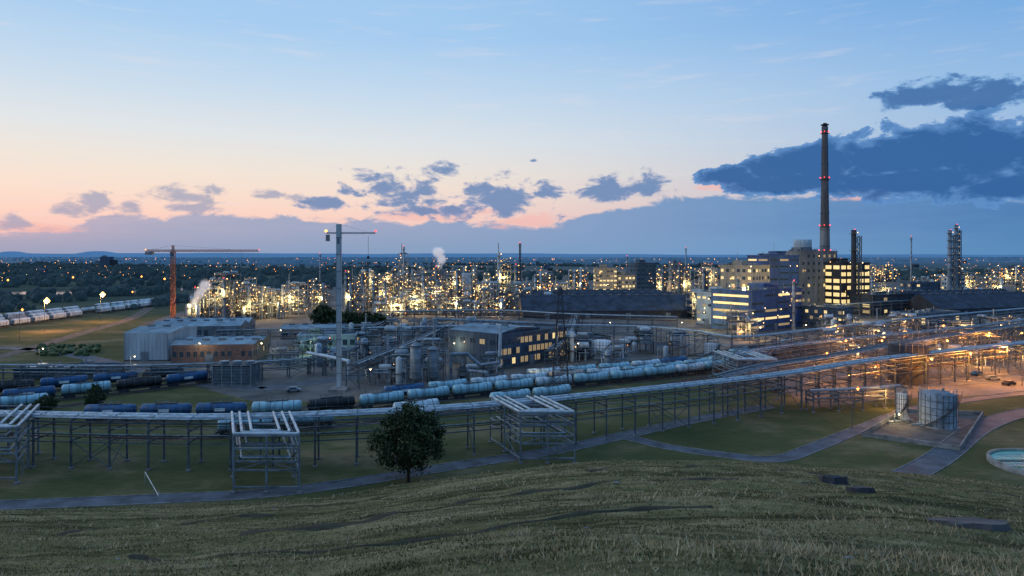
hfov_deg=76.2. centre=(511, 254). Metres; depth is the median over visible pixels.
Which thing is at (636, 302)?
storage hall
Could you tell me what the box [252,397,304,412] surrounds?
tank wagon
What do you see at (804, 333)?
pipe rack
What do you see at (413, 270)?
distillation column
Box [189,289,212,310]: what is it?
process unit
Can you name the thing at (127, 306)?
hopper wagon
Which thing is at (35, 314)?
hopper wagon
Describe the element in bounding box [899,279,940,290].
process building
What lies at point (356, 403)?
railway track
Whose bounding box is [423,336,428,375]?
storage silo
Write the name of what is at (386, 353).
pipe rack
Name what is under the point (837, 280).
steel frame building
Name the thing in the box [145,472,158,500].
boom barrier
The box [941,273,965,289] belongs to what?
process building
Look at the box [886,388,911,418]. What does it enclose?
storage tank
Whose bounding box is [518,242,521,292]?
steel stack
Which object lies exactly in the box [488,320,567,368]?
process hall
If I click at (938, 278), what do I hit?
process unit
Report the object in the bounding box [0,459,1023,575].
grass
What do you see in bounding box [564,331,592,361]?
process unit
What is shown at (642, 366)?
tank wagon
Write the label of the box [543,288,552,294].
process unit
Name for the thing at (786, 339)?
tank wagon
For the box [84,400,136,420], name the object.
tank wagon
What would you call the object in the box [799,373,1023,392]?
plant road
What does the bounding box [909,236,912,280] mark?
steel stack
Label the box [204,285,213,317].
distillation column
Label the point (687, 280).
process unit
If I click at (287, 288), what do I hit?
process unit
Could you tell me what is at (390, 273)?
process unit
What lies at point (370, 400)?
tank wagon
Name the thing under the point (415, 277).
process unit
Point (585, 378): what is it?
tank wagon
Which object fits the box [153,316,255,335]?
warehouse
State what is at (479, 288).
process building
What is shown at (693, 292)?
process unit
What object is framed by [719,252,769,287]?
process building
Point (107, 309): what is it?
hopper wagon
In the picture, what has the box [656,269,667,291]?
process unit
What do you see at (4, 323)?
hopper wagon
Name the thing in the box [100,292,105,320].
street lamp
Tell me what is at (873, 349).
pipe rack
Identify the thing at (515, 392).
tank wagon
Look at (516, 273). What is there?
distillation column
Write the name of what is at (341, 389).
tower crane
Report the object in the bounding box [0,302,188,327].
railway track
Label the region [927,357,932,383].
street lamp
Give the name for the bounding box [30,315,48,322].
hopper wagon
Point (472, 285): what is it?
distillation column
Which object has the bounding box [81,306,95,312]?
tank wagon
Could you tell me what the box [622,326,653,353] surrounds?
process unit
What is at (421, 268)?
process unit
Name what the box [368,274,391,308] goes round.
process unit
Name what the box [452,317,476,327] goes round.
process unit
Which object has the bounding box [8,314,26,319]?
tank wagon
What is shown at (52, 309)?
hopper wagon
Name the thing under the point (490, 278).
distillation column
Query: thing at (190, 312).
process unit
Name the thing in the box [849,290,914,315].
process building
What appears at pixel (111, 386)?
railway track
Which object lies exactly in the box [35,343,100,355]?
scrub
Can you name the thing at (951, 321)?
process unit
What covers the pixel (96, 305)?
hopper wagon
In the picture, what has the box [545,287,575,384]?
lattice pylon
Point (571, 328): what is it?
unit
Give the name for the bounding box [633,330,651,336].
broadleaf tree
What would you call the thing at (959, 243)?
distillation column
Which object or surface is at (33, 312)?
hopper wagon
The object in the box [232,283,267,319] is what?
process unit
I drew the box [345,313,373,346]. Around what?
process unit
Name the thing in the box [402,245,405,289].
steel stack
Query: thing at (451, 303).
lattice pylon
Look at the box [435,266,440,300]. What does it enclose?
distillation column
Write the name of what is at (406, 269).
process unit
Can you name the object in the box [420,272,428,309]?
distillation column
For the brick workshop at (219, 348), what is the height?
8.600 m
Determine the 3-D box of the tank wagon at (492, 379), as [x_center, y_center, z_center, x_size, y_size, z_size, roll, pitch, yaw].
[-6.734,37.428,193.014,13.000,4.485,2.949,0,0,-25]
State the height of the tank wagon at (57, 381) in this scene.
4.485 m
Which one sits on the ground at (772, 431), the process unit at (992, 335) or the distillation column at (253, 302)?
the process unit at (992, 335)
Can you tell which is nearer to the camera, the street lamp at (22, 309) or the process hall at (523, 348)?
the process hall at (523, 348)
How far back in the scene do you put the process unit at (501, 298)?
428.13 m
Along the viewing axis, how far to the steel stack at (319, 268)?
615.33 m
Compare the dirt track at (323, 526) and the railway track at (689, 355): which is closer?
the dirt track at (323, 526)
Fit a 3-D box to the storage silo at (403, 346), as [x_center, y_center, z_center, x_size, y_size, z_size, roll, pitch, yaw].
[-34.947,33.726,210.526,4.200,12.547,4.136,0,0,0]
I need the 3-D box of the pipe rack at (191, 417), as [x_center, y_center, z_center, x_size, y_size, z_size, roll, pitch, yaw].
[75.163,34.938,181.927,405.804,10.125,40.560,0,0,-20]
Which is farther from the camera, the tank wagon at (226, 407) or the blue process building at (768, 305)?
the blue process building at (768, 305)
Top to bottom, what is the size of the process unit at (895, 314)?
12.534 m
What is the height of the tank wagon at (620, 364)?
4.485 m
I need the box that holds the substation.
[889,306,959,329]
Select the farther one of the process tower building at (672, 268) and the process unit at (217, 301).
the process tower building at (672, 268)
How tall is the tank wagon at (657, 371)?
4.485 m
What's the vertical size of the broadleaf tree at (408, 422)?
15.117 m
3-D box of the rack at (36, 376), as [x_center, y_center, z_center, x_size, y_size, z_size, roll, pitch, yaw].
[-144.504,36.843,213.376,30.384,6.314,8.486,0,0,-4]
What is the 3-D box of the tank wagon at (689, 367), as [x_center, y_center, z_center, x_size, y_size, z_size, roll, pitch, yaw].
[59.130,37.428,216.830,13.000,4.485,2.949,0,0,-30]
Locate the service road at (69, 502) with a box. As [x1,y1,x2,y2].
[0,404,777,509]
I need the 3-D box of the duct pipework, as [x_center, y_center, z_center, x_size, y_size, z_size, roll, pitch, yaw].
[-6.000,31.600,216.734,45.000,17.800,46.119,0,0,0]
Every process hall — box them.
[448,322,539,364]
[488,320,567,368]
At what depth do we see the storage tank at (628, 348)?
268.15 m
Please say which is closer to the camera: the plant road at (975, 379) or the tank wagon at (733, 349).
the plant road at (975, 379)
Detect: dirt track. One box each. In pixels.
[0,307,153,357]
[54,513,273,535]
[127,505,712,560]
[238,477,817,535]
[584,464,1023,497]
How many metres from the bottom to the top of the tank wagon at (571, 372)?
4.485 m
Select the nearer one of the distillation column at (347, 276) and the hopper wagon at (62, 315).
the hopper wagon at (62, 315)
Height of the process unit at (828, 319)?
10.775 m
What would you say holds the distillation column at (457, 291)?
on the plant yard at (275, 377)
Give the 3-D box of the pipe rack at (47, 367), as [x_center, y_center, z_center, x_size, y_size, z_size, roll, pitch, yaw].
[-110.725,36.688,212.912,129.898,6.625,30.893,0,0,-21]
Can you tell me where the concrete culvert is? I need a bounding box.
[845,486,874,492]
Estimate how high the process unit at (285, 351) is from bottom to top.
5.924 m
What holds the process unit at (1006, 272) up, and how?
on the plant yard at (275, 377)
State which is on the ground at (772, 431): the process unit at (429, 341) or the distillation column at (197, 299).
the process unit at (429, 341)
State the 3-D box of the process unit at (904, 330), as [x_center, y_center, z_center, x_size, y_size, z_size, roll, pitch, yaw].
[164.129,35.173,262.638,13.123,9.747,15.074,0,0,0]
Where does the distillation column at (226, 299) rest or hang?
on the plant yard at (275, 377)
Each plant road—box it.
[0,346,266,390]
[259,315,871,390]
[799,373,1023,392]
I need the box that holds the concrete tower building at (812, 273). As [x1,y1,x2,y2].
[786,239,837,304]
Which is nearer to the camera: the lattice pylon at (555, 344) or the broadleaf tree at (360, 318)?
the lattice pylon at (555, 344)
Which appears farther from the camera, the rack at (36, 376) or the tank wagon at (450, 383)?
the rack at (36, 376)
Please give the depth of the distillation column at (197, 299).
391.29 m
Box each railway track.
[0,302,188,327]
[0,379,165,396]
[18,402,83,410]
[55,374,260,399]
[84,352,824,421]
[93,357,851,440]
[302,345,819,408]
[595,331,823,364]
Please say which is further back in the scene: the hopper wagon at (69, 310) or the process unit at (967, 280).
the process unit at (967, 280)
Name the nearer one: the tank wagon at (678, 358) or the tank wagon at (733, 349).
the tank wagon at (678, 358)
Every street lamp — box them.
[19,308,23,339]
[44,298,49,331]
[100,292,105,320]
[852,387,859,427]
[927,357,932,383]
[966,352,971,381]
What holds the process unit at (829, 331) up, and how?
on the ground at (772, 431)
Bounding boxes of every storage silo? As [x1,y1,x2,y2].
[397,340,409,377]
[408,337,423,382]
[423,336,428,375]
[425,341,440,386]
[455,360,469,382]
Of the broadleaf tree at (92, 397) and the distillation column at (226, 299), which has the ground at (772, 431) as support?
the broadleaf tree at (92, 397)
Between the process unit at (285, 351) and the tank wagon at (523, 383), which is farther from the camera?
the process unit at (285, 351)
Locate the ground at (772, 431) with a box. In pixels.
[0,257,1023,575]
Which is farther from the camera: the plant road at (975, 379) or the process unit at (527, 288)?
the process unit at (527, 288)
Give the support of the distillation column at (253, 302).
on the plant yard at (275, 377)
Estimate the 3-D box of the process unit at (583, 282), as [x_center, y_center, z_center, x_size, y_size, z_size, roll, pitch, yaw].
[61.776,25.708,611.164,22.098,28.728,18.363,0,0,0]
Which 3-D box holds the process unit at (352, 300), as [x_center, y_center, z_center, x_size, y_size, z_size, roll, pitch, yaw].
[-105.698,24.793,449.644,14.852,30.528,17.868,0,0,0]
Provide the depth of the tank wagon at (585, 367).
212.22 m
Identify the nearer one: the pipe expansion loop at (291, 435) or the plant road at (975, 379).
the pipe expansion loop at (291, 435)
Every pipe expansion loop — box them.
[0,404,41,484]
[229,411,301,493]
[488,395,576,463]
[712,350,777,385]
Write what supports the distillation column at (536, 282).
on the plant yard at (275, 377)
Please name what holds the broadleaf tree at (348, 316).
on the plant yard at (275, 377)
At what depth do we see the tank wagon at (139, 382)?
190.16 m
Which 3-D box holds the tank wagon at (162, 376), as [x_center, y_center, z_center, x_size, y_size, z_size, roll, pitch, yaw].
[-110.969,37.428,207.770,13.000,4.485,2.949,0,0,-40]
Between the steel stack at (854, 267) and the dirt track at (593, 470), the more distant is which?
the steel stack at (854, 267)
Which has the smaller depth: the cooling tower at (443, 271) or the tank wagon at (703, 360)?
the tank wagon at (703, 360)
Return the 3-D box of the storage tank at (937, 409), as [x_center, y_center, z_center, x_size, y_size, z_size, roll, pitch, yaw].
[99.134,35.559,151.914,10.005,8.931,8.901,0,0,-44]
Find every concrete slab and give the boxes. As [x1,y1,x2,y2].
[818,475,848,484]
[927,517,1010,531]
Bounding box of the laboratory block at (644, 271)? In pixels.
[627,254,655,289]
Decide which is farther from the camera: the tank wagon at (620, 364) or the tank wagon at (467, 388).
the tank wagon at (620, 364)
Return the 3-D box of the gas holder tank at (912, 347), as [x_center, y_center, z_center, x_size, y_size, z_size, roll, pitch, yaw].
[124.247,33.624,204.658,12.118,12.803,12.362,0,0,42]
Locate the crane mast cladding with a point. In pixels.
(339, 310)
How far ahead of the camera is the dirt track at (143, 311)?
335.32 m
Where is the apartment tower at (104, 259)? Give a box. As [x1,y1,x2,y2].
[100,255,117,266]
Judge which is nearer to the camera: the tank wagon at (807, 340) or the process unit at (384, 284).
the tank wagon at (807, 340)
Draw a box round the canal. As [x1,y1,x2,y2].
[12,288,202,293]
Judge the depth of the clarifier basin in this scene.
125.31 m
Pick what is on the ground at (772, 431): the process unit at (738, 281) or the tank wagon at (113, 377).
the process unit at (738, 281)
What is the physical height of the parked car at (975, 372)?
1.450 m
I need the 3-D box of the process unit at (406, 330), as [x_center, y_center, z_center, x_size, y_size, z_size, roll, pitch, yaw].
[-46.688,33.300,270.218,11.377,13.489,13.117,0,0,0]
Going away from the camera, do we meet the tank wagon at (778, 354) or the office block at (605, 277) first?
the tank wagon at (778, 354)
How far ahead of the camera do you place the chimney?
474.10 m
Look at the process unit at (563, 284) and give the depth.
506.88 m
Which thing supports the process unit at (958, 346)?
on the plant yard at (275, 377)
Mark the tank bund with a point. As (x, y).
(900, 430)
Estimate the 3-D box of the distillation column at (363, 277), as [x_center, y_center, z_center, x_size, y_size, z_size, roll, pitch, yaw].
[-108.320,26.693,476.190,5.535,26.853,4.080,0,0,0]
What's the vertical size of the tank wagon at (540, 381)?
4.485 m
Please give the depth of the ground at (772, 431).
100.96 m
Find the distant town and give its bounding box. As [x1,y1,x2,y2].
[26,259,1022,276]
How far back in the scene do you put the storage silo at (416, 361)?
192.95 m
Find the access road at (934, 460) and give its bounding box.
[892,408,1023,474]
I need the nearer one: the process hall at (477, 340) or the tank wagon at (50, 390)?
the tank wagon at (50, 390)
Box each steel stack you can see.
[318,254,321,283]
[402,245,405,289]
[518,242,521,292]
[684,248,686,265]
[790,280,796,329]
[850,229,861,293]
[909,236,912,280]
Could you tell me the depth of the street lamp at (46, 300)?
338.94 m
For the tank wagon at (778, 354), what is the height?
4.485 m
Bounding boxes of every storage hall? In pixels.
[513,289,693,318]
[879,288,1023,315]
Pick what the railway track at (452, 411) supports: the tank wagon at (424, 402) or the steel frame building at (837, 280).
the tank wagon at (424, 402)
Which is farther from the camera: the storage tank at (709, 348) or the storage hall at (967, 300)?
the storage hall at (967, 300)
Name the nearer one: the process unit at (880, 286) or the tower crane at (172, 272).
the tower crane at (172, 272)
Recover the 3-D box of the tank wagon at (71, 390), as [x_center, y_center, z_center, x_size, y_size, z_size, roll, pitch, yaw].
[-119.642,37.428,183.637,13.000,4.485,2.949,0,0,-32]
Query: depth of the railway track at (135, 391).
191.52 m
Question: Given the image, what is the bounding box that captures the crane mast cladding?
[336,224,341,387]
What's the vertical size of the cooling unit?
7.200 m
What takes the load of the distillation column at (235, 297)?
on the plant yard at (275, 377)
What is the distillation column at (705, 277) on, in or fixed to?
on the plant yard at (275, 377)
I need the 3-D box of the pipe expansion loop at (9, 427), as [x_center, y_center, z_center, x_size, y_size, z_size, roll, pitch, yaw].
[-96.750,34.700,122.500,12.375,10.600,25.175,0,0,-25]
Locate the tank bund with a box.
[861,409,983,450]
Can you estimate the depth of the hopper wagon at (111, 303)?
496.50 m
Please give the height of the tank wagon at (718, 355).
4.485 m
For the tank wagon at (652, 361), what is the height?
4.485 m
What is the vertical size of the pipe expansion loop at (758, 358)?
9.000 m
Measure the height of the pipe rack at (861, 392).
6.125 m
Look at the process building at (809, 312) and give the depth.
357.32 m
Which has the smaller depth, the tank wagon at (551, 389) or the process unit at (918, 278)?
the tank wagon at (551, 389)
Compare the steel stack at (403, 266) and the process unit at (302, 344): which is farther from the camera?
the steel stack at (403, 266)
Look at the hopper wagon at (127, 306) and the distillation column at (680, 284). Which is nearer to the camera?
the hopper wagon at (127, 306)
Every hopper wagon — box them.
[0,320,9,326]
[4,312,24,318]
[9,317,30,325]
[25,309,43,316]
[28,312,46,316]
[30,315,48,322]
[45,308,61,312]
[47,310,64,314]
[49,312,66,319]
[62,306,78,309]
[64,308,80,312]
[66,310,82,317]
[95,303,109,307]
[96,306,111,312]
[110,301,123,305]
[111,305,124,310]
[125,303,137,308]
[138,302,149,307]
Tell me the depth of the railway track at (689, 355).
262.62 m
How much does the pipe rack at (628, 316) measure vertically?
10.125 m
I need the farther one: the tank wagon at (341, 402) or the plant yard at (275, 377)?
the plant yard at (275, 377)
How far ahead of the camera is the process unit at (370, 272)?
592.28 m
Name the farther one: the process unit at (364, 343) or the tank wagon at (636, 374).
the process unit at (364, 343)
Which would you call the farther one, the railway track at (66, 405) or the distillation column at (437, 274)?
the distillation column at (437, 274)
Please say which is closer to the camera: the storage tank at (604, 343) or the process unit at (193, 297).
the storage tank at (604, 343)
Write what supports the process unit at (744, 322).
on the plant yard at (275, 377)
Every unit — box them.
[184,291,212,317]
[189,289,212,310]
[206,271,240,317]
[212,360,260,386]
[215,277,256,311]
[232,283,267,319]
[255,287,280,313]
[258,284,291,318]
[267,281,303,309]
[267,347,302,365]
[285,274,311,314]
[293,327,323,351]
[307,278,331,306]
[313,336,346,366]
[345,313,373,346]
[347,268,369,312]
[353,268,378,298]
[356,326,399,366]
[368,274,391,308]
[372,288,408,318]
[375,349,409,385]
[379,266,399,294]
[385,318,413,352]
[395,271,421,307]
[397,317,442,338]
[398,243,410,300]
[398,280,439,313]
[417,262,440,294]
[420,338,447,381]
[424,275,452,308]
[434,289,480,315]
[439,271,464,300]
[452,265,477,288]
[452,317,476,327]
[463,272,489,306]
[464,351,507,377]
[480,273,507,315]
[495,243,513,309]
[512,277,531,315]
[533,266,552,287]
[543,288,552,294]
[544,315,578,366]
[554,276,568,289]
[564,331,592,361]
[565,267,588,289]
[597,339,630,363]
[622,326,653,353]
[652,330,693,356]
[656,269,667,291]
[674,263,691,293]
[686,277,701,318]
[694,270,718,295]
[700,261,716,288]
[723,304,759,339]
[727,278,740,287]
[814,313,858,336]
[818,328,865,356]
[856,321,896,344]
[870,264,898,281]
[870,276,891,291]
[876,308,923,331]
[890,288,921,290]
[893,329,941,355]
[909,276,927,280]
[918,318,974,339]
[920,274,944,289]
[941,343,993,365]
[953,267,981,288]
[972,309,1021,336]
[973,276,1002,289]
[979,333,1023,360]
[985,265,1023,284]
[1011,273,1023,291]
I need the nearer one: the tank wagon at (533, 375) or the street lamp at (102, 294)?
the tank wagon at (533, 375)
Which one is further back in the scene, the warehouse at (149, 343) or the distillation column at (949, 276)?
the distillation column at (949, 276)
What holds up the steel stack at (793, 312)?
on the plant yard at (275, 377)
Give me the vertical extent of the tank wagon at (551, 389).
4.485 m
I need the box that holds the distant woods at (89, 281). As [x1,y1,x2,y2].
[0,261,1023,311]
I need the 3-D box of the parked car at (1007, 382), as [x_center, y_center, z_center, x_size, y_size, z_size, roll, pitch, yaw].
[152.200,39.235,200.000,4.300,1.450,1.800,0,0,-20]
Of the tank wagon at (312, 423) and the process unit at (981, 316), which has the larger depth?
the process unit at (981, 316)
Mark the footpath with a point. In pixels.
(820, 444)
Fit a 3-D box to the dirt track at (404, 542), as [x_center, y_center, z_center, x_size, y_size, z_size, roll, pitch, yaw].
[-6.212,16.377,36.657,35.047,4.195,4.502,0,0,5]
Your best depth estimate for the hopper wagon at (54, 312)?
414.68 m
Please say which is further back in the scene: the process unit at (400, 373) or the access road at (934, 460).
the process unit at (400, 373)
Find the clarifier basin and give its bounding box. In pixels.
[986,448,1023,475]
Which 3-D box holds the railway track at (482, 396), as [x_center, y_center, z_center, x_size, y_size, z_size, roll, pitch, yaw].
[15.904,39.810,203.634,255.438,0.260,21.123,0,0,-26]
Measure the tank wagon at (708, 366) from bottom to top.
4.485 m
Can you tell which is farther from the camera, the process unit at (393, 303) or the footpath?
the process unit at (393, 303)
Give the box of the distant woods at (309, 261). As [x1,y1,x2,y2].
[0,257,1023,265]
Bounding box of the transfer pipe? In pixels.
[306,351,349,377]
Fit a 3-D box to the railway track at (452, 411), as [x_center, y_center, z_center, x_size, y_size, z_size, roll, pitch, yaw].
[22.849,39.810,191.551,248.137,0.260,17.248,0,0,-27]
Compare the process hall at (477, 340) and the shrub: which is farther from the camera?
the process hall at (477, 340)
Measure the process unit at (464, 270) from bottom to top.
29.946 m
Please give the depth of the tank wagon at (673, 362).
218.49 m
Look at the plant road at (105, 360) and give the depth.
244.27 m
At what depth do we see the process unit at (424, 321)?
310.13 m
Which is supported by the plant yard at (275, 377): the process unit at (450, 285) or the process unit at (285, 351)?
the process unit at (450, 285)
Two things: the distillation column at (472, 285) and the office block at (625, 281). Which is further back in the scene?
the office block at (625, 281)
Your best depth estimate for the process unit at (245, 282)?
428.71 m
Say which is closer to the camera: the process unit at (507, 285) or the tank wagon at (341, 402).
the tank wagon at (341, 402)
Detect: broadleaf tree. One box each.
[82,382,107,405]
[308,304,333,323]
[326,309,347,323]
[335,309,359,327]
[351,310,377,330]
[361,399,446,482]
[370,312,387,334]
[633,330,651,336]
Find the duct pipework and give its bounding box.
[433,318,557,378]
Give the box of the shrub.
[32,394,59,410]
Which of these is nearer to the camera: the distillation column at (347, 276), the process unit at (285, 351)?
the process unit at (285, 351)
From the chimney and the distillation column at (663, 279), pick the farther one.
the distillation column at (663, 279)
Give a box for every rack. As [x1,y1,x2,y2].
[0,338,1023,471]
[0,343,360,381]
[12,358,124,379]
[214,312,394,345]
[345,321,454,389]
[365,306,1023,353]
[391,308,677,335]
[708,320,1023,415]
[729,317,1023,381]
[804,381,906,412]
[829,300,910,318]
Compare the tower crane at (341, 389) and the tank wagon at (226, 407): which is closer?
the tank wagon at (226, 407)
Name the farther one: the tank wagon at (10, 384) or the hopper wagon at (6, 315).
the hopper wagon at (6, 315)
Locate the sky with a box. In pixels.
[0,0,1023,254]
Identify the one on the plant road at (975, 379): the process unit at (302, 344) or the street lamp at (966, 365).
the street lamp at (966, 365)
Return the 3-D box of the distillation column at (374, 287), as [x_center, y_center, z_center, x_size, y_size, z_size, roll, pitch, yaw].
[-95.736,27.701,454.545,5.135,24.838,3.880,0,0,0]
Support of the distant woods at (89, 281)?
on the ground at (772, 431)
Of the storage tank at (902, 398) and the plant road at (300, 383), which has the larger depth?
the plant road at (300, 383)
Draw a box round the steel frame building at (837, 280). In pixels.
[825,250,869,305]
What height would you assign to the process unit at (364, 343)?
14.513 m
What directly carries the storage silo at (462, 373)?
on the plant yard at (275, 377)
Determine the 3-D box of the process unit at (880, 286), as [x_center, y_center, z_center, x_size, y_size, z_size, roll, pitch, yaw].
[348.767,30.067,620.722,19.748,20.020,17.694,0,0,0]
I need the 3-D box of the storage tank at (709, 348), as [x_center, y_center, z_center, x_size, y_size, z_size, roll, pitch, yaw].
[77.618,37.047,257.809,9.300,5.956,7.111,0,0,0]
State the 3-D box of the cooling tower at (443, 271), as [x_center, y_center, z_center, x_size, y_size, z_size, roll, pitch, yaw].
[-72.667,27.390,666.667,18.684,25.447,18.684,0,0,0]
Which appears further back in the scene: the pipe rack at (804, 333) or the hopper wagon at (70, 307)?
the hopper wagon at (70, 307)
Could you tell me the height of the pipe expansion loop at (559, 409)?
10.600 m
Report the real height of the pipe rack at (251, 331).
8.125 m
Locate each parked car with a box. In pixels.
[286,386,301,392]
[970,370,983,375]
[984,375,1000,380]
[1001,380,1016,385]
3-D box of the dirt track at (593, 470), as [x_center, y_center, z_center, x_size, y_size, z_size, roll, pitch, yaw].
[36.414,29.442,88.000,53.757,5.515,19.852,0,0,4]
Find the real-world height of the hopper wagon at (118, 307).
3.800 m
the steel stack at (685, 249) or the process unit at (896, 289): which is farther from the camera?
the steel stack at (685, 249)
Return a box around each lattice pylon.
[444,287,456,321]
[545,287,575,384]
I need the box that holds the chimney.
[819,123,830,250]
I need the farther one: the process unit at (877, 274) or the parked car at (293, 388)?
the process unit at (877, 274)
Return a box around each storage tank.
[584,337,612,358]
[618,336,632,351]
[697,340,720,356]
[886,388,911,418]
[910,384,961,429]
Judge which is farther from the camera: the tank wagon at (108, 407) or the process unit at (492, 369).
the process unit at (492, 369)
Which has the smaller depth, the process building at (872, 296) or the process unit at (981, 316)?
the process unit at (981, 316)
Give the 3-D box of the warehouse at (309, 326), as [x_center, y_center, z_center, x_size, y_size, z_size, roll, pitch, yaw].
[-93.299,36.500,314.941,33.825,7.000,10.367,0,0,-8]
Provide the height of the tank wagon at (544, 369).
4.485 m
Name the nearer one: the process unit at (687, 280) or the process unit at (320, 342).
the process unit at (320, 342)
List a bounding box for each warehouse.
[124,325,197,360]
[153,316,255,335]
[280,323,353,339]
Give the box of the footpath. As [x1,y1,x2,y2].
[618,391,1023,461]
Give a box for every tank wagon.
[0,377,34,392]
[0,391,47,409]
[2,383,58,396]
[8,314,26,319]
[40,373,87,387]
[58,379,113,397]
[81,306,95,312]
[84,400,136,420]
[93,369,137,382]
[115,374,164,392]
[140,400,191,412]
[142,366,183,377]
[163,369,209,386]
[196,399,246,412]
[214,412,276,434]
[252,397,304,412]
[280,407,336,430]
[305,393,356,410]
[357,388,404,408]
[383,380,424,395]
[389,396,438,414]
[407,383,451,400]
[428,376,466,390]
[450,379,494,398]
[470,373,507,386]
[489,386,530,400]
[493,376,535,391]
[510,370,546,382]
[526,364,560,375]
[532,382,570,396]
[534,372,574,386]
[549,367,583,379]
[563,362,596,371]
[572,369,610,385]
[586,365,620,376]
[598,360,630,368]
[608,366,645,382]
[623,362,653,374]
[631,357,660,365]
[643,363,677,378]
[655,359,683,365]
[660,354,687,362]
[675,360,706,375]
[683,356,708,363]
[703,357,728,371]
[708,353,728,360]
[729,346,748,352]
[773,349,791,359]
[780,338,794,343]
[798,338,813,348]
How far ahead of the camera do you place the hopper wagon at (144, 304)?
492.81 m
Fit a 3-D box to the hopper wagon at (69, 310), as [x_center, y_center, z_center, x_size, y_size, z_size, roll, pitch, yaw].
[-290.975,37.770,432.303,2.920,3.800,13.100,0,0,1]
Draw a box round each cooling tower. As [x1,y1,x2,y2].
[433,269,447,286]
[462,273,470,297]
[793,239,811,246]
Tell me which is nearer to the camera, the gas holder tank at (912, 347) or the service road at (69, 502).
the service road at (69, 502)
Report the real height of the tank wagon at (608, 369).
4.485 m
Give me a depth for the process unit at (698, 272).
621.92 m
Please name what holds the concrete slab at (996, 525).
on the ground at (772, 431)
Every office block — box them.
[594,265,616,289]
[617,265,635,289]
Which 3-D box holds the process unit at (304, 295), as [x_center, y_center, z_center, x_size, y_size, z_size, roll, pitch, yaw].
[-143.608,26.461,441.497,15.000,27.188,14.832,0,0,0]
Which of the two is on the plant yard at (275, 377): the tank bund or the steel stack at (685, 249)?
the steel stack at (685, 249)
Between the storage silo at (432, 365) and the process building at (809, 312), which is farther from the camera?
the process building at (809, 312)
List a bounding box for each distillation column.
[192,287,201,317]
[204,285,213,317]
[221,277,231,317]
[232,282,240,317]
[250,289,256,316]
[343,270,351,312]
[361,273,367,309]
[371,277,377,311]
[391,269,397,306]
[411,265,416,305]
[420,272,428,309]
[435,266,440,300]
[455,269,461,305]
[469,274,475,307]
[488,277,495,311]
[500,264,506,289]
[513,264,521,292]
[533,274,539,289]
[572,270,577,289]
[661,265,665,291]
[677,263,682,293]
[701,269,708,290]
[946,229,955,289]
[953,225,961,289]
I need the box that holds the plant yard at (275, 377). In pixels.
[125,269,1023,407]
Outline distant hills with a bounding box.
[0,251,1023,256]
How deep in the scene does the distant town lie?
1758.57 m
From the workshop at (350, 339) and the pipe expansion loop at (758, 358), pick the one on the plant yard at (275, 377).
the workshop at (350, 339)
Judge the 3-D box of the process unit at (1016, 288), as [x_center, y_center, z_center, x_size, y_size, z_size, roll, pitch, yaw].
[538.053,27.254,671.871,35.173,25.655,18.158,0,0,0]
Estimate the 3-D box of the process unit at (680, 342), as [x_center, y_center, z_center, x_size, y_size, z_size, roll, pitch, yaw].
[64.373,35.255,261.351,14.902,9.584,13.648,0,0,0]
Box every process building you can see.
[474,284,494,299]
[696,286,721,324]
[710,273,801,332]
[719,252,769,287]
[747,251,799,286]
[801,302,852,329]
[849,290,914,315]
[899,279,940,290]
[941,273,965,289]
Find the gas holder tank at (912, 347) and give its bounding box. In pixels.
[882,339,931,385]
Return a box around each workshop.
[171,334,269,362]
[297,328,357,349]
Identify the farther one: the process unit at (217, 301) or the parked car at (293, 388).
the process unit at (217, 301)
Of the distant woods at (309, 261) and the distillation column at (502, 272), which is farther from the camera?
the distant woods at (309, 261)
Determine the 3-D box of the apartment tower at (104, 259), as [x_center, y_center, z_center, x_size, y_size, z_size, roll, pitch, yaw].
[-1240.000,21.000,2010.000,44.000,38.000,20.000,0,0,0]
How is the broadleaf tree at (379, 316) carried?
on the plant yard at (275, 377)
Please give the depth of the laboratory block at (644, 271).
592.83 m
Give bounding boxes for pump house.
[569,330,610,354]
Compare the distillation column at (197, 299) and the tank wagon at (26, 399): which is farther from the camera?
the distillation column at (197, 299)
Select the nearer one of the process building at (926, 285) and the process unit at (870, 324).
the process unit at (870, 324)
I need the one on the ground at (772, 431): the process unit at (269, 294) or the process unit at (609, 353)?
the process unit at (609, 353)
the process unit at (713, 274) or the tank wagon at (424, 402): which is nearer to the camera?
the tank wagon at (424, 402)
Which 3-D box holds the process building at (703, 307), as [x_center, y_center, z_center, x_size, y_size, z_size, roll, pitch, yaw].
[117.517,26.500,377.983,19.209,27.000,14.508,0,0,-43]
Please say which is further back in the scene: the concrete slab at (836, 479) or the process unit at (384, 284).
the process unit at (384, 284)
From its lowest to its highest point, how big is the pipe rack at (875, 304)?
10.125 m
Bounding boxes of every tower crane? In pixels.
[145,245,258,317]
[325,225,375,391]
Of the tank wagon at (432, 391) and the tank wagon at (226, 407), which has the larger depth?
the tank wagon at (432, 391)
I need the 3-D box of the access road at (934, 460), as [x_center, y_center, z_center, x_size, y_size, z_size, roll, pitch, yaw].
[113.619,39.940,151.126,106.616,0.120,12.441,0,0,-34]
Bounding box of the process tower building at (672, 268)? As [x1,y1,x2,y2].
[668,260,684,293]
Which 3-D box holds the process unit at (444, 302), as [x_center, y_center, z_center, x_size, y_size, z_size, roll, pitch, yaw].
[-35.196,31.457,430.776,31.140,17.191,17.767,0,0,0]

